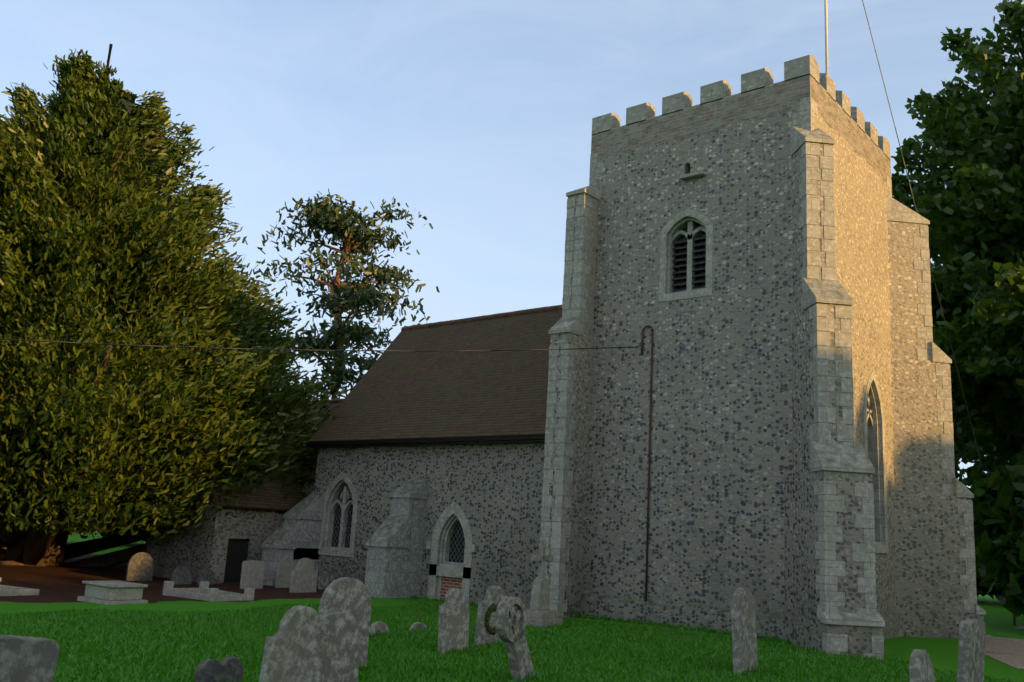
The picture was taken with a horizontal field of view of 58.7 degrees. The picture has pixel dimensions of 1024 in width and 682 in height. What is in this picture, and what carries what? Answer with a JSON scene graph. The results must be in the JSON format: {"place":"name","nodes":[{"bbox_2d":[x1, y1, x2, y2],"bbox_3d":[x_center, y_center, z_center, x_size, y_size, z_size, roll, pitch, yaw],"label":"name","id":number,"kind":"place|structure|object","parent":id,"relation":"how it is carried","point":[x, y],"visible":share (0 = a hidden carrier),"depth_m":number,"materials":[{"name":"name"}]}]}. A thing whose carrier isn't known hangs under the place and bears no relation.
{"place":"outdoors","nodes":[
{"label":"outdoors","id":0,"kind":"place"},
{"bbox_2d":[146,443,544,608],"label":"church nave walls","id":1,"kind":"structure","parent":0,"point":[493,492],"depth_m":22.77,"materials":[{"name":"grey stone"}]},
{"bbox_2d":[223,538,248,582],"bbox_3d":[-7.515,5.995,24.693,0.040,1.250,0.720,-7,-15,39],"label":"door","id":2,"kind":"structure","parent":1,"relation":"attached to","point":[237,552],"depth_m":24.68,"materials":[{"name":"black wood"}]},
{"bbox_2d":[179,309,561,511],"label":"church roof tiles","id":3,"kind":"object","parent":1,"relation":"on","point":[395,395],"visible":0.32,"depth_m":24.90,"materials":[{"name":"brown tile"}]},
{"bbox_2d":[306,436,544,447],"bbox_3d":[-2.086,2.550,22.928,9.420,0.110,0.380,-7,-15,39],"label":"gutter","id":4,"kind":"object","parent":3,"relation":"attached to","point":[487,440],"visible":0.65,"depth_m":22.70,"materials":[{"name":"black metal"}]},
{"bbox_2d":[294,305,561,404],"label":"roof ridge tiles","id":5,"kind":"object","parent":3,"relation":"attached to","point":[497,315],"visible":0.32,"depth_m":26.98,"materials":[{"name":"brown tile"}]},
{"bbox_2d":[318,472,475,602],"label":"window surrounds","id":6,"kind":"object","parent":1,"relation":"attached to","point":[452,515],"visible":0.94,"depth_m":22.39,"materials":[{"name":"grey stone"}]},
{"bbox_2d":[331,484,464,562],"bbox_3d":[-2.939,4.675,23.735,5.290,2.102,0.031,-6,-15,38],"label":"window glass","id":7,"kind":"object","parent":6,"relation":"in","point":[457,547],"depth_m":24.72,"materials":[{"name":"black glass"}]},
{"bbox_2d":[440,576,461,599],"bbox_3d":[-1.365,6.002,22.005,0.900,1.010,0.310,-7,-15,39],"label":"brick infill","id":8,"kind":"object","parent":1,"relation":"in","point":[447,583],"visible":0.21,"depth_m":21.98,"materials":[{"name":"red brick"}]},
{"bbox_2d":[0,531,1023,681],"bbox_3d":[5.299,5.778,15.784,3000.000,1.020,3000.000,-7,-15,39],"label":"lawn","id":9,"kind":"structure","parent":0,"point":[61,587],"depth_m":19.15,"materials":[{"name":"green plant"}]},
{"bbox_2d":[0,635,59,681],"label":"headstone","id":10,"kind":"object","parent":9,"relation":"on","point":[27,659],"visible":1,"depth_m":5.09,"materials":[{"name":"grey stone"}]},
{"bbox_2d":[69,525,147,544],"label":"shrub","id":11,"kind":"object","parent":9,"relation":"on","point":[102,535],"depth_m":44.86,"materials":[{"name":"green plant"}]},
{"bbox_2d":[0,577,254,604],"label":"kerbed graves","id":12,"kind":"object","parent":9,"relation":"on","point":[111,592],"visible":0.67,"depth_m":17.34,"materials":[{"name":"stone"}]},
{"bbox_2d":[125,552,153,580],"bbox_3d":[-9.639,5.965,23.585,0.140,0.972,0.700,-7,-15,39],"label":"headstone","id":13,"kind":"object","parent":9,"relation":"on","point":[140,566],"visible":0.86,"depth_m":23.57,"materials":[{"name":"stone"}]},
{"bbox_2d":[0,44,341,566],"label":"yew tree","id":14,"kind":"object","parent":9,"relation":"on","point":[83,259],"depth_m":24.55,"materials":[{"name":"green plant"}]},
{"bbox_2d":[171,566,191,583],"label":"headstone","id":15,"kind":"object","parent":9,"relation":"on","point":[180,574],"visible":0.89,"depth_m":23.14,"materials":[{"name":"stone"}]},
{"bbox_2d":[196,568,214,584],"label":"headstone","id":16,"kind":"object","parent":9,"relation":"on","point":[204,574],"visible":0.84,"depth_m":23.50,"materials":[{"name":"stone"}]},
{"bbox_2d":[194,656,242,681],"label":"gravestone","id":17,"kind":"object","parent":9,"relation":"on","point":[230,668],"visible":1,"depth_m":9.07,"materials":[{"name":"stone"}]},
{"bbox_2d":[240,560,264,588],"bbox_3d":[-6.395,5.871,22.407,0.112,0.926,0.620,-7,-15,39],"label":"headstone","id":18,"kind":"object","parent":9,"relation":"on","point":[252,573],"visible":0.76,"depth_m":22.39,"materials":[{"name":"stone"}]},
{"bbox_2d":[274,560,296,587],"bbox_3d":[-5.788,6.077,23.255,0.128,0.926,0.550,-7,-15,39],"label":"headstone","id":19,"kind":"object","parent":9,"relation":"on","point":[283,573],"visible":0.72,"depth_m":23.19,"materials":[{"name":"stone"}]},
{"bbox_2d":[259,605,328,681],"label":"headstone","id":20,"kind":"object","parent":9,"relation":"on","point":[296,647],"visible":1,"depth_m":7.46,"materials":[{"name":"stone"}]},
{"bbox_2d":[289,558,317,592],"bbox_3d":[-4.976,5.724,21.782,0.108,1.050,0.740,-7,-15,39],"label":"headstone","id":21,"kind":"object","parent":9,"relation":"on","point":[304,575],"visible":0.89,"depth_m":21.75,"materials":[{"name":"stone"}]},
{"bbox_2d":[318,571,334,588],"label":"headstone","id":22,"kind":"object","parent":9,"relation":"on","point":[326,579],"visible":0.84,"depth_m":23.37,"materials":[{"name":"stone"}]},
{"bbox_2d":[231,188,439,399],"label":"pine tree","id":23,"kind":"object","parent":9,"relation":"on","point":[322,213],"depth_m":47.00,"materials":[{"name":"green plant"}]},
{"bbox_2d":[319,612,358,681],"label":"headstone","id":24,"kind":"object","parent":9,"relation":"on","point":[340,630],"visible":0.67,"depth_m":8.00,"materials":[{"name":"stone"}]},
{"bbox_2d":[318,577,370,665],"bbox_3d":[-1.992,3.469,10.749,0.155,1.317,0.716,-8,-16,42],"label":"headstone","id":25,"kind":"object","parent":9,"relation":"on","point":[348,594],"visible":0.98,"depth_m":10.85,"materials":[{"name":"stone"}]},
{"bbox_2d":[261,479,428,597],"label":"buttresses","id":26,"kind":"structure","parent":9,"relation":"on","point":[394,544],"depth_m":22.53,"materials":[{"name":"grey stone"}]},
{"bbox_2d":[369,621,388,633],"bbox_3d":[-2.056,4.558,14.008,0.137,0.474,0.420,-5,-14,34],"label":"footstone","id":27,"kind":"object","parent":9,"relation":"on","point":[378,625],"visible":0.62,"depth_m":14.00,"materials":[{"name":"stone"}]},
{"bbox_2d":[410,622,425,630],"bbox_3d":[-1.538,4.795,14.843,0.124,0.414,0.360,-8,-16,43],"label":"footstone","id":28,"kind":"object","parent":9,"relation":"on","point":[416,625],"visible":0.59,"depth_m":14.81,"materials":[{"name":"stone"}]},
{"bbox_2d":[438,588,468,653],"bbox_3d":[-0.809,4.021,12.677,0.139,1.136,0.576,-6,-15,36],"label":"headstone","id":29,"kind":"object","parent":9,"relation":"on","point":[453,628],"visible":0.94,"depth_m":12.64,"materials":[{"name":"stone"}]},
{"bbox_2d":[474,585,504,644],"bbox_3d":[-0.301,4.227,13.555,0.139,1.141,0.630,-7,-16,41],"label":"headstone","id":30,"kind":"object","parent":9,"relation":"on","point":[494,594],"visible":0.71,"depth_m":13.45,"materials":[{"name":"stone"}]},
{"bbox_2d":[485,603,497,634],"bbox_3d":[-0.269,4.126,13.509,0.084,0.467,0.388,-7,-15,39],"label":"wreath","id":31,"kind":"object","parent":30,"relation":"attached to","point":[491,609],"visible":0.66,"depth_m":13.43,"materials":[{"name":"green plant"}]},
{"bbox_2d":[0,600,1022,681],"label":"lawn grass","id":32,"kind":"structure","parent":9,"relation":"on","point":[79,632],"depth_m":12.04,"materials":[{"name":"green plant"}]},
{"bbox_2d":[495,596,534,681],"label":"wheel cross","id":33,"kind":"object","parent":9,"relation":"on","point":[510,619],"visible":1,"depth_m":10.31,"materials":[{"name":"stone"}]},
{"bbox_2d":[186,595,909,681],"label":"long grass tufts","id":34,"kind":"object","parent":9,"relation":"on","point":[643,622],"visible":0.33,"depth_m":14.76,"materials":[{"name":"green plant"}]},
{"bbox_2d":[731,588,757,673],"bbox_3d":[3.025,3.897,11.828,0.146,1.341,0.655,-5,-15,35],"label":"headstone","id":35,"kind":"object","parent":9,"relation":"on","point":[744,633],"visible":1,"depth_m":11.73,"materials":[{"name":"stone"}]},
{"bbox_2d":[543,142,983,656],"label":"buttresses","id":36,"kind":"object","parent":9,"relation":"on","point":[929,542],"visible":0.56,"depth_m":19.40,"materials":[{"name":"grey stone"}]},
{"bbox_2d":[909,649,934,681],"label":"headstone","id":37,"kind":"object","parent":9,"relation":"on","point":[920,667],"visible":1,"depth_m":8.06,"materials":[{"name":"stone"}]},
{"bbox_2d":[862,0,1015,624],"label":"cable","id":38,"kind":"object","parent":9,"relation":"on","point":[1014,619],"depth_m":23.38,"materials":[{"name":"grey metal"}]},
{"bbox_2d":[957,619,985,681],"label":"headstone","id":39,"kind":"object","parent":9,"relation":"on","point":[971,652],"visible":1,"depth_m":9.37,"materials":[{"name":"stone"}]},
{"bbox_2d":[976,570,1005,602],"bbox_3d":[17.479,9.192,39.767,19.064,4.417,6.900,-7,-15,39],"label":"shrub","id":40,"kind":"object","parent":9,"relation":"on","point":[999,595],"visible":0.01,"depth_m":36.74,"materials":[{"name":"green plant"}]},
{"bbox_2d":[965,454,1023,616],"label":"shrub","id":41,"kind":"object","parent":9,"relation":"on","point":[998,508],"visible":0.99,"depth_m":22.34,"materials":[{"name":"green plant"}]},
{"bbox_3d":[18.227,-0.493,26.290,10.832,17.884,12.067,-7,-15,39],"label":"lime tree trunk and limbs","id":42,"kind":"object","parent":9,"relation":"on","visible":0},
{"bbox_2d":[891,0,1023,486],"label":"lime tree","id":43,"kind":"object","parent":42,"relation":"attached to","point":[972,212],"visible":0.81,"depth_m":25.09,"materials":[{"name":"green plant"}]},
{"bbox_2d":[0,0,1023,487],"label":"sky","id":44,"kind":"structure","parent":0,"point":[476,116],"materials":[{"name":"blue"}]},
{"bbox_2d":[584,73,895,611],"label":"church tower","id":45,"kind":"structure","parent":0,"point":[721,456],"depth_m":18.68,"materials":[{"name":"grey stone"}]},
{"bbox_2d":[0,338,638,351],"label":"service cable","id":46,"kind":"object","parent":45,"relation":"attached to","point":[313,350],"visible":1,"depth_m":18.08,"materials":[{"name":"black metal"}]},
{"bbox_2d":[641,325,652,601],"bbox_3d":[2.712,2.684,18.721,0.279,6.189,0.040,-7,-15,39],"label":"cable conduit","id":47,"kind":"object","parent":45,"relation":"attached to","point":[646,573],"visible":0.96,"depth_m":18.73,"materials":[{"name":"black metal"}]},
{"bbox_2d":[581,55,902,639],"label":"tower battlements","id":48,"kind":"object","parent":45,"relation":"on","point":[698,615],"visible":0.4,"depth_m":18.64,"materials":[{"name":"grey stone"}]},
{"bbox_2d":[540,96,985,659],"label":"tower quoins","id":49,"kind":"object","parent":45,"relation":"attached to","point":[824,452],"visible":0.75,"depth_m":17.34,"materials":[{"name":"grey stone"}]},
{"bbox_2d":[659,170,888,552],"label":"window surrounds","id":50,"kind":"object","parent":45,"relation":"attached to","point":[873,412],"visible":0.63,"depth_m":19.37,"materials":[{"name":"grey stone"}]},
{"bbox_2d":[672,223,705,291],"bbox_3d":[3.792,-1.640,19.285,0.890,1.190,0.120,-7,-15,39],"label":"window louvers","id":51,"kind":"object","parent":50,"relation":"attached to","point":[685,264],"visible":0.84,"depth_m":19.28,"materials":[{"name":"grey wood"}]},
{"bbox_2d":[824,0,828,75],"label":"flag pole","id":52,"kind":"object","parent":45,"relation":"on","point":[826,36],"depth_m":21.02,"materials":[{"name":"white metal"}]},
{"bbox_2d":[985,626,1023,668],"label":"gravel path","id":53,"kind":"structure","parent":0,"point":[1010,648],"depth_m":17.25,"materials":[{"name":"beige gravel"}]}
]}

